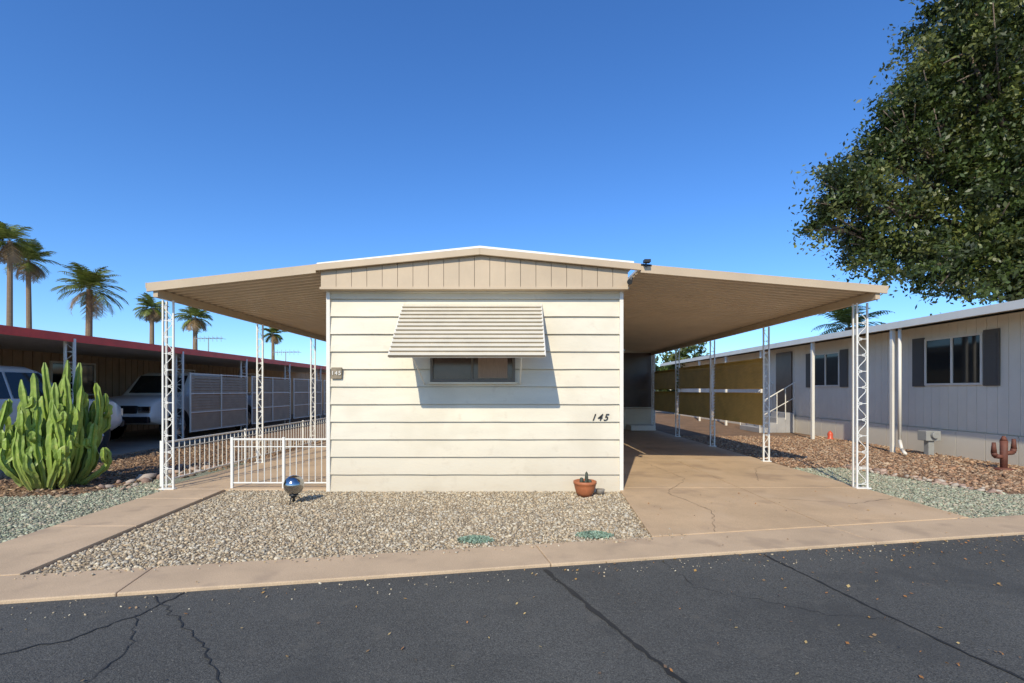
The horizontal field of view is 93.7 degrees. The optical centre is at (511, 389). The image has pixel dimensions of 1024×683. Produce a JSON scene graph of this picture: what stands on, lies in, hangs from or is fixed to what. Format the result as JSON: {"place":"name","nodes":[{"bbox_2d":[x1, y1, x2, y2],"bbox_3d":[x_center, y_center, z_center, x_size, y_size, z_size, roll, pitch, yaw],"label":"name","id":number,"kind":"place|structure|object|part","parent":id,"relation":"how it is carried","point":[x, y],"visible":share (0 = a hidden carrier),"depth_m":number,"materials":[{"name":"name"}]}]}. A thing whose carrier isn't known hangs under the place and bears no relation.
{"place":"outdoors","nodes":[
{"label":"outdoors","id":0,"kind":"place"},
{"bbox_2d":[0,442,325,575],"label":"concrete path","id":1,"kind":"structure","parent":0,"point":[33,551],"depth_m":5.21,"materials":[{"name":"beige concrete"}]},
{"bbox_2d":[145,264,325,489],"bbox_3d":[-3.629,-0.145,11.377,2.198,2.960,10.378,0,0,0],"label":"carport","id":2,"kind":"object","parent":1,"relation":"on","point":[290,299],"visible":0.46,"depth_m":6.99,"materials":[{"name":"beige metal"}]},
{"bbox_2d":[160,418,325,486],"bbox_3d":[-4.830,1.015,11.310,0.032,0.630,9.412,0,0,0],"label":"white railing","id":3,"kind":"object","parent":1,"relation":"on","point":[245,435],"visible":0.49,"depth_m":8.35,"materials":[{"name":"metal"}]},
{"bbox_2d":[230,437,325,487],"bbox_3d":[-3.150,0.985,6.520,1.332,0.690,0.032,0,0,0],"label":"white railing","id":4,"kind":"object","parent":1,"relation":"on","point":[283,446],"visible":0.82,"depth_m":6.51,"materials":[{"name":"metal"}]},
{"bbox_2d":[0,415,325,474],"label":"neighbor driveway","id":5,"kind":"structure","parent":0,"point":[128,442],"depth_m":13.74,"materials":[{"name":"grey concrete"}]},
{"bbox_2d":[0,366,123,452],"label":"pickup truck","id":6,"kind":"object","parent":5,"relation":"on","point":[11,377],"visible":0.1,"depth_m":8.78,"materials":[{"name":"silver metal"}]},
{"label":"windows","id":7,"kind":"part","parent":6,"relation":"part of","materials":[{"name":"blue glass"}]},
{"bbox_2d":[0,334,325,372],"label":"carport roof","id":8,"kind":"structure","parent":5,"relation":"on","point":[11,342],"depth_m":13.27,"materials":[{"name":"brown metal"}]},
{"bbox_2d":[0,325,325,369],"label":"carport fascia","id":9,"kind":"structure","parent":8,"relation":"attached to","point":[28,332],"depth_m":10.51,"materials":[{"name":"red metal"}]},
{"bbox_2d":[194,336,222,350],"bbox_3d":[-21.500,-2.490,34.000,2.001,2.700,1.080,0,0,0],"label":"tv antenna","id":10,"kind":"object","parent":8,"relation":"on","point":[208,338],"visible":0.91,"depth_m":33.98,"materials":[{"name":"grey metal"}]},
{"bbox_2d":[94,373,261,439],"bbox_3d":[-10.100,0.434,14.905,2.300,1.907,5.530,0,0,0],"label":"pickup truck","id":11,"kind":"object","parent":5,"relation":"on","point":[139,400],"visible":0.37,"depth_m":13.18,"materials":[{"name":"white paint"}]},
{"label":"windows","id":12,"kind":"part","parent":11,"relation":"part of","materials":[{"name":"black glass"}]},
{"bbox_2d":[189,373,325,431],"bbox_3d":[-8.488,0.325,18.525,0.055,1.570,11.776,0,0,0],"label":"slatted screen fence","id":13,"kind":"object","parent":5,"relation":"on","point":[217,390],"visible":0.85,"depth_m":15.11,"materials":[{"name":"grey metal"}]},
{"bbox_2d":[63,339,320,441],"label":"carport posts","id":14,"kind":"object","parent":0,"point":[65,351],"visible":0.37,"depth_m":12.49,"materials":[{"name":"metal"}]},
{"bbox_2d":[40,491,645,573],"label":"gravel yard","id":15,"kind":"structure","parent":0,"point":[233,549],"depth_m":4.67,"materials":[{"name":"beige gravel"}]},
{"bbox_2d":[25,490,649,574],"bbox_3d":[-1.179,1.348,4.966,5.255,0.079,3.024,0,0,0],"label":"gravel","id":16,"kind":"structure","parent":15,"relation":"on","point":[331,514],"depth_m":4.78,"materials":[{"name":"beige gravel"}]},
{"bbox_2d":[283,475,303,504],"bbox_3d":[-2.600,1.189,5.720,0.230,0.347,0.230,0,0,0],"label":"gazing ball","id":17,"kind":"object","parent":16,"relation":"on","point":[293,486],"visible":1,"depth_m":5.65,"materials":[{"name":"metal"}]},
{"bbox_2d":[575,530,613,538],"bbox_3d":[0.762,1.328,4.441,0.377,0.055,0.223,0,0,0],"label":"ground cover plant","id":18,"kind":"object","parent":16,"relation":"on","point":[590,534],"visible":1,"depth_m":4.40,"materials":[{"name":"green plant"}]},
{"bbox_2d":[596,488,604,494],"bbox_3d":[1.140,1.315,6.200,0.120,0.070,0.120,0,0,0],"label":"rock","id":19,"kind":"object","parent":16,"relation":"on","point":[599,491],"visible":0.98,"depth_m":6.17,"materials":[{"name":"white stone"}]},
{"bbox_2d":[457,534,494,543],"bbox_3d":[-0.326,1.328,4.301,0.343,0.054,0.222,0,0,0],"label":"ground cover plant","id":20,"kind":"object","parent":15,"relation":"on","point":[480,538],"visible":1,"depth_m":4.27,"materials":[{"name":"green plant"}]},
{"bbox_2d":[573,471,596,496],"bbox_3d":[0.930,1.190,6.120,0.296,0.310,0.296,0,0,0],"label":"potted cactus","id":21,"kind":"object","parent":15,"relation":"on","point":[586,486],"visible":1,"depth_m":6.03,"materials":[{"name":"ceramic"}]},
{"bbox_2d":[323,290,626,290],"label":"gable soffit","id":22,"kind":"structure","parent":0,"point":[474,290],"depth_m":6.33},
{"bbox_2d":[3,401,985,573],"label":"ground","id":23,"kind":"structure","parent":0,"point":[275,429],"depth_m":5.80,"materials":[{"name":"beige soil"}]},
{"bbox_2d":[0,221,43,325],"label":"palm tree","id":24,"kind":"object","parent":23,"relation":"on","point":[11,255],"visible":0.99,"depth_m":34.89,"materials":[{"name":"green plant"}]},
{"bbox_2d":[1,238,59,328],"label":"palm tree","id":25,"kind":"object","parent":23,"relation":"on","point":[29,270],"visible":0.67,"depth_m":37.89,"materials":[{"name":"green plant"}]},
{"bbox_2d":[51,262,129,335],"bbox_3d":[-22.025,-2.604,24.976,3.242,7.934,3.081,0,0,0],"label":"palm tree","id":26,"kind":"object","parent":23,"relation":"on","point":[87,279],"visible":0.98,"depth_m":24.82,"materials":[{"name":"green plant"}]},
{"bbox_2d":[0,462,250,542],"bbox_3d":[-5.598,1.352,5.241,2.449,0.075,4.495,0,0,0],"label":"green gravel","id":27,"kind":"structure","parent":23,"relation":"on","point":[31,522],"depth_m":5.54,"materials":[{"name":"gravel"}]},
{"bbox_2d":[98,461,237,490],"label":"edging rocks","id":28,"kind":"object","parent":27,"relation":"on","point":[145,478],"visible":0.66,"depth_m":7.30,"materials":[{"name":"stone"}]},
{"bbox_2d":[133,292,169,343],"bbox_3d":[-30.112,-3.323,40.094,2.534,9.367,2.634,0,0,-41],"label":"palm tree","id":29,"kind":"object","parent":23,"relation":"on","point":[155,313],"visible":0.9,"depth_m":39.79,"materials":[{"name":"green plant"}]},
{"bbox_2d":[1,349,322,431],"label":"walls","id":30,"kind":"structure","parent":23,"relation":"on","point":[59,360],"depth_m":14.51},
{"bbox_2d":[0,349,325,431],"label":"siding boards","id":31,"kind":"object","parent":30,"relation":"attached to","point":[122,375],"visible":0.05,"depth_m":15.42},
{"bbox_2d":[50,361,255,395],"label":"window frames","id":32,"kind":"structure","parent":31,"relation":"attached to","point":[51,371],"depth_m":14.13,"materials":[{"name":"white metal"}]},
{"bbox_2d":[53,363,254,393],"bbox_3d":[-12.463,-0.315,16.150,0.015,0.848,14.298,0,0,0],"label":"window glass","id":33,"kind":"object","parent":32,"relation":"in","point":[88,377],"visible":0.48,"depth_m":14.02,"materials":[{"name":"black glass"}]},
{"bbox_2d":[0,421,325,497],"bbox_3d":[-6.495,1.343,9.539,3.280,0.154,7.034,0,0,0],"label":"bark mulch","id":34,"kind":"object","parent":23,"relation":"on","point":[145,456],"visible":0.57,"depth_m":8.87,"materials":[{"name":"wood bark chips"}]},
{"bbox_2d":[0,360,112,490],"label":"columnar cactus","id":35,"kind":"object","parent":34,"relation":"on","point":[51,438],"visible":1,"depth_m":6.51,"materials":[{"name":"green plant"}]},
{"bbox_2d":[175,306,212,349],"bbox_3d":[-26.462,-2.982,39.990,3.061,8.685,3.022,0,0,0],"label":"palm tree","id":36,"kind":"object","parent":23,"relation":"on","point":[197,325],"visible":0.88,"depth_m":39.84,"materials":[{"name":"green plant"}]},
{"bbox_2d":[261,327,287,359],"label":"palm tree","id":37,"kind":"object","parent":23,"relation":"on","point":[273,338],"visible":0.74,"depth_m":49.88,"materials":[{"name":"green plant"}]},
{"bbox_2d":[0,515,1023,603],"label":"concrete gutter","id":38,"kind":"object","parent":23,"relation":"on","point":[106,583],"visible":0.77,"depth_m":3.77,"materials":[{"name":"beige concrete"}]},
{"bbox_2d":[14,528,685,578],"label":"stray pebbles","id":39,"kind":"object","parent":38,"relation":"on","point":[141,568],"visible":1,"depth_m":3.80,"materials":[{"name":"stone"}]},
{"bbox_2d":[623,350,653,428],"bbox_3d":[3.165,-0.010,18.675,3.390,2.700,4.650,0,0,0],"label":"addition room","id":40,"kind":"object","parent":23,"relation":"on","point":[636,416],"depth_m":16.35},
{"bbox_2d":[623,353,650,406],"bbox_3d":[3.170,-0.340,16.339,3.140,1.840,0.018,0,0,0],"label":"addition screen","id":41,"kind":"object","parent":40,"relation":"attached to","point":[637,380],"visible":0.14,"depth_m":16.33,"materials":[{"name":"black fabric"}]},
{"bbox_2d":[623,355,653,408],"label":"addition trim","id":42,"kind":"structure","parent":40,"relation":"attached to","point":[652,387],"depth_m":16.30,"materials":[{"name":"white metal"}]},
{"bbox_2d":[655,350,695,393],"bbox_3d":[8.951,-0.546,26.896,4.296,4.112,3.836,0,0,37],"label":"background tree","id":43,"kind":"object","parent":23,"relation":"on","point":[671,357],"visible":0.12,"depth_m":27.30,"materials":[{"name":"green plant"}]},
{"bbox_2d":[655,342,709,390],"bbox_3d":[11.745,-1.123,31.392,5.746,4.992,3.741,0,0,-28],"label":"background tree","id":44,"kind":"object","parent":23,"relation":"on","point":[685,352],"visible":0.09,"depth_m":30.46,"materials":[{"name":"green plant"}]},
{"bbox_2d":[655,412,1023,493],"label":"bark bed","id":45,"kind":"object","parent":23,"relation":"on","point":[689,426],"visible":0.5,"depth_m":14.97,"materials":[{"name":"brown wood"}]},
{"bbox_2d":[740,382,794,432],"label":"porch steps","id":46,"kind":"structure","parent":45,"relation":"on","point":[781,422],"depth_m":15.20,"materials":[{"name":"white concrete"}]},
{"bbox_2d":[698,329,894,452],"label":"porch posts","id":47,"kind":"object","parent":45,"relation":"on","point":[892,390],"visible":0.49,"depth_m":10.36,"materials":[{"name":"white metal"}]},
{"bbox_2d":[898,328,906,454],"bbox_3d":[8.083,0.010,9.936,0.067,2.621,0.550,0,0,29],"label":"downspout","id":48,"kind":"object","parent":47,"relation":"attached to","point":[903,451],"visible":1,"depth_m":10.12,"materials":[{"name":"white paint"}]},
{"bbox_2d":[826,431,833,438],"bbox_3d":[8.750,1.235,13.200,0.180,0.250,0.180,0,0,0],"label":"red lantern","id":49,"kind":"object","parent":45,"relation":"on","point":[829,434],"visible":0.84,"depth_m":13.15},
{"bbox_2d":[682,435,1023,492],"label":"bark mulch","id":50,"kind":"object","parent":45,"relation":"on","point":[943,464],"visible":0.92,"depth_m":9.32,"materials":[{"name":"brown bark mulch"},{"name":"wood chips"}]},
{"bbox_2d":[918,430,940,454],"bbox_3d":[8.610,1.100,9.880,0.300,0.520,0.280,0,0,0],"label":"utility pedestal","id":51,"kind":"object","parent":50,"relation":"on","point":[928,437],"visible":0.88,"depth_m":9.85,"materials":[{"name":"grey metal"}]},
{"bbox_2d":[991,436,1016,470],"bbox_3d":[8.350,1.070,8.150,0.354,0.580,0.280,0,0,36],"label":"metal saguaro sculpture","id":52,"kind":"object","parent":45,"relation":"on","point":[1002,456],"visible":0.91,"depth_m":8.12,"materials":[{"name":"brown metal"}]},
{"bbox_2d":[811,304,894,334],"bbox_3d":[15.777,-1.519,22.416,3.468,5.759,3.355,0,0,0],"label":"palm tree","id":53,"kind":"object","parent":23,"relation":"on","point":[843,316],"visible":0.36,"depth_m":22.21,"materials":[{"name":"green plant"}]},
{"bbox_2d":[684,311,1023,461],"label":"trim","id":54,"kind":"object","parent":23,"relation":"on","point":[914,426],"visible":0.11,"depth_m":10.35,"materials":[{"name":"grey metal"}]},
{"bbox_2d":[676,405,1023,465],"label":"skirting","id":55,"kind":"object","parent":54,"relation":"attached to","point":[974,446],"visible":0.53,"depth_m":10.67,"materials":[{"name":"grey"}]},
{"bbox_2d":[678,312,1023,435],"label":"vertical siding","id":56,"kind":"object","parent":54,"relation":"attached to","point":[989,409],"visible":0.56,"depth_m":10.81,"materials":[{"name":"grey metal"}]},
{"bbox_2d":[776,351,791,412],"bbox_3d":[8.978,-0.250,15.850,0.036,1.980,0.900,0,0,0],"label":"door","id":57,"kind":"structure","parent":56,"relation":"attached to","point":[783,369],"depth_m":15.78,"materials":[{"name":"grey metal"}]},
{"bbox_2d":[806,349,847,386],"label":"shutters","id":58,"kind":"object","parent":56,"relation":"attached to","point":[843,367],"visible":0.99,"depth_m":13.05,"materials":[{"name":"grey wood"}]},
{"bbox_2d":[815,351,839,386],"bbox_3d":[8.982,-0.580,13.750,0.034,0.960,1.180,0,0,0],"label":"window frame","id":59,"kind":"object","parent":56,"relation":"attached to","point":[838,352],"visible":0.66,"depth_m":13.47,"materials":[{"name":"white metal"}]},
{"bbox_2d":[815,353,837,384],"bbox_3d":[8.989,-0.580,13.750,0.015,0.878,1.098,0,0,0],"label":"window glass","id":60,"kind":"object","parent":59,"relation":"in","point":[831,369],"visible":0.82,"depth_m":13.67,"materials":[{"name":"black glass"}]},
{"bbox_2d":[924,332,982,384],"bbox_3d":[8.982,-0.600,9.800,0.034,1.000,1.280,0,0,0],"label":"window frame","id":61,"kind":"object","parent":56,"relation":"attached to","point":[951,359],"visible":1,"depth_m":9.79,"materials":[{"name":"white metal"}]},
{"bbox_2d":[927,335,979,383],"bbox_3d":[8.989,-0.600,9.800,0.015,0.918,1.198,0,0,0],"label":"window glass","id":62,"kind":"object","parent":61,"relation":"in","point":[966,359],"visible":1,"depth_m":9.72,"materials":[{"name":"black glass"}]},
{"bbox_2d":[912,328,999,385],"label":"shutters","id":63,"kind":"object","parent":56,"relation":"attached to","point":[991,357],"visible":1,"depth_m":9.07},
{"bbox_2d":[684,308,1023,362],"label":"roof","id":64,"kind":"structure","parent":54,"relation":"on","point":[969,318],"depth_m":11.57,"materials":[{"name":"white metal"}]},
{"bbox_2d":[660,299,1023,365],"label":"eave fascia","id":65,"kind":"structure","parent":64,"relation":"attached to","point":[999,307],"depth_m":10.15,"materials":[{"name":"white paint"}]},
{"bbox_2d":[787,0,1023,315],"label":"shade tree","id":66,"kind":"object","parent":23,"relation":"on","point":[957,98],"visible":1,"depth_m":11.48,"materials":[{"name":"green plant"}]},
{"bbox_2d":[794,467,1023,517],"bbox_3d":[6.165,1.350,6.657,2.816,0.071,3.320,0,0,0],"label":"green gravel","id":67,"kind":"structure","parent":23,"relation":"on","point":[967,506],"depth_m":6.17,"materials":[{"name":"gravel"}]},
{"bbox_2d":[843,464,1002,494],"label":"edging rocks","id":68,"kind":"object","parent":67,"relation":"on","point":[885,471],"visible":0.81,"depth_m":7.11,"materials":[{"name":"stone"}]},
{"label":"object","id":69,"kind":"object","parent":23,"relation":"on","visible":0},
{"bbox_2d":[326,291,622,491],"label":"corner trim","id":70,"kind":"structure","parent":69,"relation":"attached to","point":[328,389],"depth_m":6.37,"materials":[{"name":"white paint"}]},
{"bbox_2d":[330,293,623,491],"bbox_3d":[-0.493,0.014,14.186,3.964,2.689,15.627,0,0,0],"label":"lap siding","id":71,"kind":"object","parent":69,"relation":"on","point":[397,424],"visible":0.8,"depth_m":6.39,"materials":[{"name":"beige paint"}]},
{"bbox_2d":[331,367,341,378],"bbox_3d":[-2.325,-0.225,6.364,0.140,0.150,0.023,0,0,0],"label":"number plaque","id":72,"kind":"object","parent":71,"relation":"attached to","point":[334,370],"visible":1,"depth_m":6.35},
{"bbox_2d":[387,303,545,384],"bbox_3d":[-0.527,-0.611,5.993,1.855,1.077,0.805,0,0,0],"label":"awning frame","id":73,"kind":"object","parent":71,"relation":"attached to","point":[472,357],"visible":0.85,"depth_m":5.67,"materials":[{"name":"white metal"}]},
{"bbox_2d":[388,304,544,354],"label":"awning slats","id":74,"kind":"object","parent":73,"relation":"attached to","point":[468,336],"visible":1,"depth_m":5.93,"materials":[{"name":"white metal"}]},
{"bbox_2d":[388,307,544,356],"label":"awning slat lips","id":75,"kind":"object","parent":74,"relation":"attached to","point":[469,333],"visible":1,"depth_m":5.93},
{"bbox_2d":[428,382,516,383],"bbox_3d":[-0.520,-0.091,6.355,1.180,0.028,0.080,0,0,0],"label":"window sill","id":76,"kind":"structure","parent":71,"relation":"attached to","point":[472,382],"depth_m":6.32,"materials":[{"name":"white metal"}]},
{"bbox_2d":[430,358,514,381],"bbox_3d":[-0.520,-0.538,6.365,1.120,0.863,0.060,0,0,0],"label":"window frame","id":77,"kind":"object","parent":71,"relation":"attached to","point":[472,379],"visible":0.45,"depth_m":6.33,"materials":[{"name":"white metal"}]},
{"bbox_2d":[433,358,511,378],"bbox_3d":[-0.520,-0.538,6.362,1.048,0.791,0.008,0,0,0],"label":"window glass","id":78,"kind":"object","parent":77,"relation":"in","point":[451,368],"visible":0.36,"depth_m":6.36,"materials":[{"name":"black glass"}]},
{"bbox_2d":[478,358,506,377],"bbox_3d":[-0.255,-0.432,6.353,0.390,0.550,0.002,0,0,0],"label":"window blind","id":79,"kind":"object","parent":77,"relation":"attached to","point":[492,367],"depth_m":6.35,"materials":[{"name":"beige fabric"}]},
{"bbox_2d":[323,255,633,271],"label":"roof","id":80,"kind":"structure","parent":71,"relation":"on","point":[481,255],"depth_m":6.39,"materials":[{"name":"beige metal"}]},
{"bbox_2d":[317,246,631,263],"bbox_3d":[-0.485,-1.741,6.194,4.050,0.232,0.039,0,0,0],"label":"roof edge","id":81,"kind":"object","parent":80,"relation":"attached to","point":[487,247],"visible":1,"depth_m":6.17,"materials":[{"name":"beige metal"}]},
{"bbox_2d":[315,248,640,270],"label":"gable fascia","id":82,"kind":"structure","parent":80,"relation":"attached to","point":[475,252],"depth_m":6.17,"materials":[{"name":"white metal"}]},
{"bbox_2d":[593,414,608,420],"bbox_3d":[1.181,0.361,6.368,0.222,0.093,0.008,0,0,0],"label":"house number","id":83,"kind":"object","parent":71,"relation":"attached to","point":[600,417],"visible":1,"depth_m":6.36,"materials":[{"name":"black paint"}]},
{"bbox_2d":[428,257,566,286],"bbox_3d":[-0.488,-1.542,6.346,3.997,0.405,0.148,0,0,0],"label":"gable backing","id":84,"kind":"object","parent":69,"relation":"attached to","point":[474,273],"visible":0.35,"depth_m":6.27,"materials":[{"name":"brown wood"}]},
{"bbox_2d":[321,255,627,286],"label":"gable planks","id":85,"kind":"object","parent":84,"relation":"attached to","point":[490,271],"visible":1,"depth_m":6.24,"materials":[{"name":"beige wood"}]},
{"bbox_2d":[320,287,628,289],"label":"gable bottom trim","id":86,"kind":"structure","parent":84,"relation":"attached to","point":[474,288],"depth_m":6.22,"materials":[{"name":"beige wood"}]},
{"bbox_2d":[627,259,651,284],"bbox_3d":[1.629,-1.498,6.151,0.345,0.324,0.169,0,0,0],"label":"flood lamp","id":87,"kind":"object","parent":84,"relation":"attached to","point":[629,281],"visible":1,"depth_m":6.09,"materials":[{"name":"grey metal"}]},
{"bbox_2d":[0,0,1014,366],"label":"sky","id":88,"kind":"structure","parent":0,"point":[147,141],"materials":[{"name":"blue"}]},
{"bbox_2d":[0,535,1023,682],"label":"asphalt road","id":89,"kind":"structure","parent":0,"point":[432,631],"depth_m":2.75,"materials":[{"name":"grey asphalt"}]},
{"bbox_2d":[2,554,1023,682],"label":"asphalt crack seal","id":90,"kind":"object","parent":89,"relation":"on","point":[611,624],"visible":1,"depth_m":2.70,"materials":[{"name":"black asphalt"}]},
{"bbox_2d":[11,484,1023,682],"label":"fallen leaves","id":91,"kind":"object","parent":89,"relation":"on","point":[805,641],"visible":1,"depth_m":3.36,"materials":[{"name":"brown plant"}]},
{"bbox_2d":[11,541,1021,619],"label":"stray pebbles","id":92,"kind":"object","parent":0,"point":[453,582],"visible":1,"depth_m":3.37,"materials":[{"name":"stone"}]},
{"bbox_2d":[620,429,968,536],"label":"concrete driveway","id":93,"kind":"structure","parent":0,"point":[719,478],"depth_m":6.05,"materials":[{"name":"beige concrete"}]},
{"bbox_2d":[627,424,655,430],"bbox_3d":[4.300,1.244,16.000,0.800,0.167,0.600,0,0,0],"label":"entry step","id":94,"kind":"object","parent":93,"relation":"on","point":[640,427],"visible":1,"depth_m":15.70,"materials":[{"name":"white paint"}]},
{"bbox_2d":[623,265,888,488],"bbox_3d":[3.259,-0.145,11.301,3.197,2.960,10.226,0,0,0],"label":"carport","id":95,"kind":"object","parent":93,"relation":"on","point":[666,308],"visible":0.92,"depth_m":7.60,"materials":[{"name":"beige metal"}]},
{"bbox_2d":[653,358,762,425],"bbox_3d":[4.742,0.025,12.530,0.055,1.304,6.940,0,0,0],"label":"shade screen","id":96,"kind":"object","parent":95,"relation":"attached to","point":[741,407],"visible":0.89,"depth_m":11.00,"materials":[{"name":"brown fabric"}]},
{"bbox_2d":[636,462,880,530],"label":"driveway cracks","id":97,"kind":"object","parent":93,"relation":"on","point":[758,478],"visible":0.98,"depth_m":5.81,"materials":[{"name":"brown concrete"}]},
{"bbox_3d":[-14.700,-1.245,22.000,5.000,0.290,36.000,0,0,0],"label":"home roof","id":98,"kind":"object","parent":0,"visible":0},
{"bbox_2d":[272,350,300,360],"bbox_3d":[-16.500,-2.040,35.000,2.001,1.800,1.080,0,0,0],"label":"tv antenna","id":99,"kind":"object","parent":98,"relation":"on","point":[273,352],"visible":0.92,"depth_m":34.99,"materials":[{"name":"grey metal"}]}
]}

